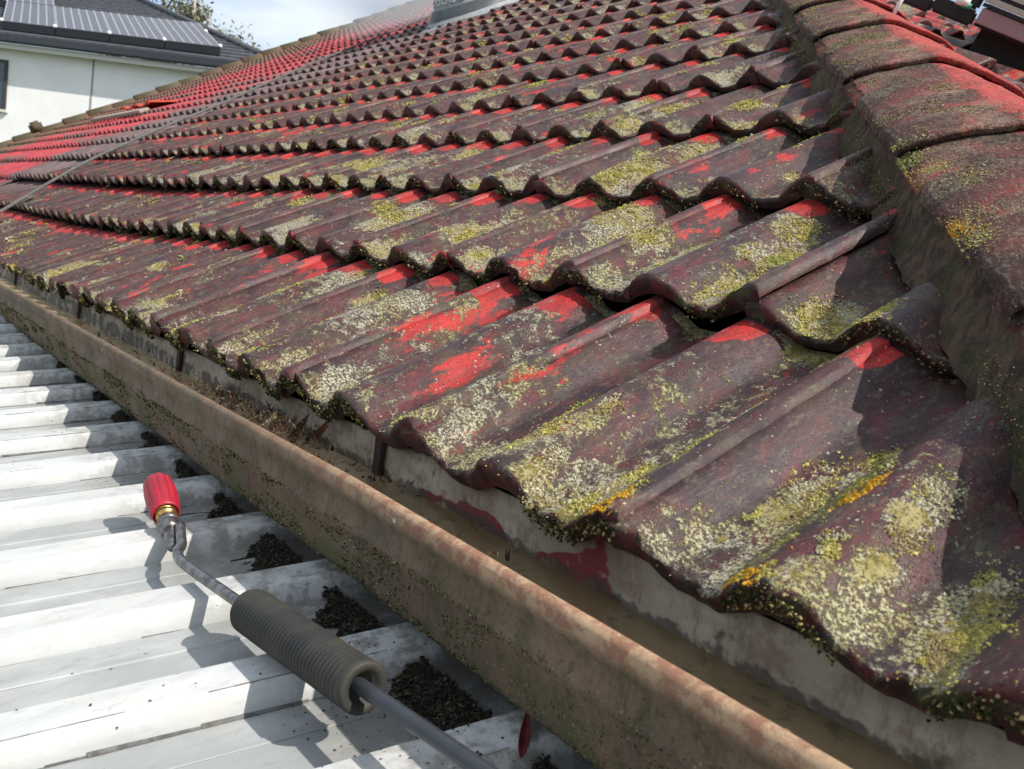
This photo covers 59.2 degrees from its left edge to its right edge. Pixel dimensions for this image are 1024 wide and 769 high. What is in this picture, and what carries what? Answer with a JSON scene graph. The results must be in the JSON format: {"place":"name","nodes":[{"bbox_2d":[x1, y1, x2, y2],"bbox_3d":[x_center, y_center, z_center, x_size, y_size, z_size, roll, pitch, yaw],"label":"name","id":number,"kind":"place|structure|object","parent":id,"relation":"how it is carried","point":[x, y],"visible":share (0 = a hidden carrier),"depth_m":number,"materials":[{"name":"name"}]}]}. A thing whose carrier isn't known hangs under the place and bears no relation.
{"place":"outdoors","nodes":[
{"label":"outdoors","id":0,"kind":"place"},
{"bbox_2d":[3,0,1022,67],"label":"sky","id":1,"kind":"structure","parent":0,"point":[276,23],"materials":[{"name":"white"}]},
{"label":"ground","id":2,"kind":"structure","parent":0,"visible":0},
{"bbox_2d":[0,0,261,141],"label":"white house","id":3,"kind":"structure","parent":2,"relation":"on","point":[47,85],"depth_m":16.71,"materials":[{"name":"white paint"}]},
{"bbox_2d":[0,59,8,112],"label":"window","id":4,"kind":"structure","parent":3,"relation":"in","point":[4,64],"depth_m":16.78,"materials":[{"name":"grey"}]},
{"bbox_2d":[102,0,213,60],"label":"gum tree","id":5,"kind":"object","parent":2,"relation":"on","point":[174,3],"visible":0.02,"depth_m":36.19,"materials":[{"name":"green plant"}]},
{"bbox_2d":[177,0,213,65],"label":"gum tree","id":6,"kind":"object","parent":2,"relation":"on","point":[191,13],"visible":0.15,"depth_m":33.62,"materials":[{"name":"green plant"}]},
{"bbox_2d":[149,0,268,64],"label":"gum tree","id":7,"kind":"object","parent":2,"relation":"on","point":[164,3],"visible":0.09,"depth_m":34.81,"materials":[{"name":"green plant"}]},
{"bbox_2d":[0,0,1023,768],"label":"tiled house","id":8,"kind":"structure","parent":2,"relation":"on","point":[748,350],"depth_m":1.09,"materials":[{"name":"red tile"}]},
{"bbox_2d":[0,15,430,212],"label":"hose","id":9,"kind":"object","parent":8,"relation":"on","point":[120,146],"visible":0.98,"depth_m":5.79,"materials":[{"name":"grey rubber"}]},
{"bbox_2d":[0,316,597,768],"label":"lean to roof","id":10,"kind":"object","parent":8,"relation":"attached to","point":[82,642],"visible":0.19,"depth_m":0.87,"materials":[{"name":"metal"}]},
{"bbox_2d":[51,361,67,368],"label":"debris pile","id":11,"kind":"object","parent":10,"relation":"on","point":[60,364],"visible":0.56,"depth_m":2.06,"materials":[{"name":"black soil"}]},
{"bbox_2d":[70,375,86,383],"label":"debris pile","id":12,"kind":"object","parent":10,"relation":"on","point":[78,379],"visible":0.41,"depth_m":1.91,"materials":[{"name":"black soil"}]},
{"bbox_2d":[75,383,109,402],"bbox_3d":[-0.838,0.029,1.765,0.076,0.032,0.187,2,10,-38],"label":"debris pile","id":13,"kind":"object","parent":10,"relation":"on","point":[97,396],"visible":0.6,"depth_m":1.78,"materials":[{"name":"black soil"}]},
{"bbox_2d":[89,410,132,423],"bbox_3d":[-0.718,0.066,1.615,0.067,0.031,0.189,2,10,-38],"label":"debris pile","id":14,"kind":"object","parent":10,"relation":"on","point":[120,416],"visible":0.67,"depth_m":1.63,"materials":[{"name":"black soil"}]},
{"bbox_2d":[106,431,163,450],"bbox_3d":[-0.627,0.096,1.491,0.072,0.032,0.206,2,10,-38],"label":"debris pile","id":15,"kind":"object","parent":10,"relation":"on","point":[153,441],"visible":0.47,"depth_m":1.50,"materials":[{"name":"black soil"}]},
{"bbox_2d":[144,458,200,478],"bbox_3d":[-0.512,0.135,1.329,0.086,0.033,0.190,2,10,-38],"label":"debris pile","id":16,"kind":"object","parent":10,"relation":"on","point":[184,469],"visible":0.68,"depth_m":1.35,"materials":[{"name":"black soil"}]},
{"bbox_2d":[180,512,209,515],"bbox_3d":[-0.424,0.173,1.206,0.076,0.014,0.009,4,8,-23],"label":"twig","id":17,"kind":"object","parent":10,"relation":"on","point":[192,513],"visible":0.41,"depth_m":1.21,"materials":[{"name":"brown wood"}]},
{"bbox_2d":[195,490,246,519],"bbox_3d":[-0.419,0.170,1.180,0.121,0.039,0.231,2,10,-38],"label":"debris pile","id":18,"kind":"object","parent":10,"relation":"on","point":[228,507],"visible":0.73,"depth_m":1.20,"materials":[{"name":"black soil"}]},
{"bbox_2d":[230,556,251,561],"bbox_3d":[-0.305,0.206,1.077,0.063,0.013,0.008,2,10,-38],"label":"twig","id":19,"kind":"object","parent":10,"relation":"on","point":[244,558],"visible":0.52,"depth_m":1.06,"materials":[{"name":"wood"}]},
{"bbox_2d":[240,561,251,564],"bbox_3d":[-0.311,0.209,1.055,0.017,0.006,0.009,2,10,-38],"label":"debris clump","id":20,"kind":"object","parent":10,"relation":"on","point":[246,562],"visible":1,"depth_m":1.05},
{"bbox_2d":[15,389,482,766],"bbox_3d":[-0.590,0.168,1.150,0.363,0.069,1.777,2,10,-38],"label":"grit","id":21,"kind":"object","parent":10,"relation":"on","point":[477,751],"visible":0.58,"depth_m":0.74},
{"bbox_2d":[0,317,509,768],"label":"grime","id":22,"kind":"object","parent":10,"relation":"on","point":[155,738],"visible":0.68,"depth_m":0.76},
{"bbox_2d":[245,532,303,572],"bbox_3d":[-0.318,0.204,1.038,0.130,0.041,0.231,2,10,-38],"label":"debris pile","id":23,"kind":"object","parent":10,"relation":"on","point":[267,551],"visible":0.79,"depth_m":1.06,"materials":[{"name":"black soil"}]},
{"bbox_2d":[143,472,498,768],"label":"spray lance","id":24,"kind":"object","parent":10,"relation":"on","point":[344,676],"visible":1,"depth_m":0.74,"materials":[{"name":"grey plastic"}]},
{"bbox_2d":[267,583,392,660],"bbox_3d":[-0.208,0.240,0.908,0.214,0.048,0.156,9,8,6],"label":"debris pile","id":25,"kind":"object","parent":10,"relation":"on","point":[346,615],"visible":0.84,"depth_m":0.91,"materials":[{"name":"black soil"}]},
{"bbox_2d":[253,641,513,760],"bbox_3d":[-0.108,0.274,0.746,0.152,0.044,0.233,2,10,-38],"label":"debris pile","id":26,"kind":"object","parent":10,"relation":"on","point":[422,683],"visible":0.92,"depth_m":0.77,"materials":[{"name":"black soil"}]},
{"bbox_2d":[406,700,425,711],"bbox_3d":[-0.082,0.275,0.779,0.030,0.011,0.019,2,10,-38],"label":"debris clump","id":27,"kind":"object","parent":26,"relation":"on","point":[408,705],"visible":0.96,"depth_m":0.77,"materials":[{"name":"black soil"}]},
{"bbox_2d":[417,735,557,768],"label":"debris pile","id":28,"kind":"object","parent":10,"relation":"on","point":[543,763],"visible":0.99,"depth_m":0.68,"materials":[{"name":"black soil"}]},
{"bbox_2d":[518,713,530,757],"bbox_3d":[0.010,0.269,0.690,0.009,0.008,0.059,2,17,6],"label":"leaf","id":29,"kind":"object","parent":10,"relation":"on","point":[524,738],"visible":0.85,"depth_m":0.69,"materials":[{"name":"red plant"}]},
{"bbox_2d":[0,302,698,768],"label":"grime","id":30,"kind":"object","parent":8,"relation":"on","point":[106,372],"visible":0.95,"depth_m":0.92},
{"bbox_2d":[0,277,920,768],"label":"gutter water","id":31,"kind":"structure","parent":8,"relation":"in","point":[836,741],"depth_m":0.69,"materials":[{"name":"brown liquid"}]},
{"bbox_2d":[262,411,277,428],"bbox_3d":[-0.309,0.047,1.148,0.009,0.025,0.024,41,9,-16],"label":"leaf","id":32,"kind":"object","parent":31,"relation":"on","point":[267,422],"visible":0.84,"depth_m":1.14,"materials":[{"name":"beige plant"}]},
{"bbox_2d":[63,314,523,560],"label":"leaf litter","id":33,"kind":"object","parent":31,"relation":"on","point":[293,433],"visible":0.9,"depth_m":1.15,"materials":[{"name":"brown plant"}]},
{"bbox_2d":[293,413,309,432],"bbox_3d":[-0.268,0.051,1.149,0.009,0.027,0.026,42,8,-16],"label":"leaf","id":34,"kind":"object","parent":31,"relation":"on","point":[305,420],"visible":0.6,"depth_m":1.15,"materials":[{"name":"brown plant"}]},
{"bbox_2d":[312,421,328,438],"bbox_3d":[-0.237,0.057,1.123,0.010,0.030,0.028,41,9,-16],"label":"leaf","id":35,"kind":"object","parent":31,"relation":"on","point":[322,426],"visible":0.71,"depth_m":1.12,"materials":[{"name":"brown plant"}]},
{"bbox_2d":[419,0,518,32],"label":"roof vent","id":36,"kind":"object","parent":8,"relation":"on","point":[447,11],"visible":0.95,"depth_m":7.15,"materials":[{"name":"grey metal"}]},
{"bbox_2d":[0,3,1023,693],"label":"lichen","id":37,"kind":"object","parent":8,"relation":"on","point":[940,657],"visible":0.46,"depth_m":0.77},
{"bbox_2d":[1,8,1023,734],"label":"moss","id":38,"kind":"object","parent":8,"relation":"on","point":[277,394],"visible":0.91,"depth_m":1.17,"materials":[{"name":"green plant"}]},
{"bbox_2d":[785,0,1023,329],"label":"lichen","id":39,"kind":"object","parent":8,"relation":"on","point":[952,232],"visible":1,"depth_m":1.13},
{"bbox_2d":[892,0,1023,71],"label":"solar panel","id":40,"kind":"object","parent":8,"relation":"attached to","point":[999,38],"visible":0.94,"depth_m":2.21,"materials":[{"name":"grey"}]}
]}

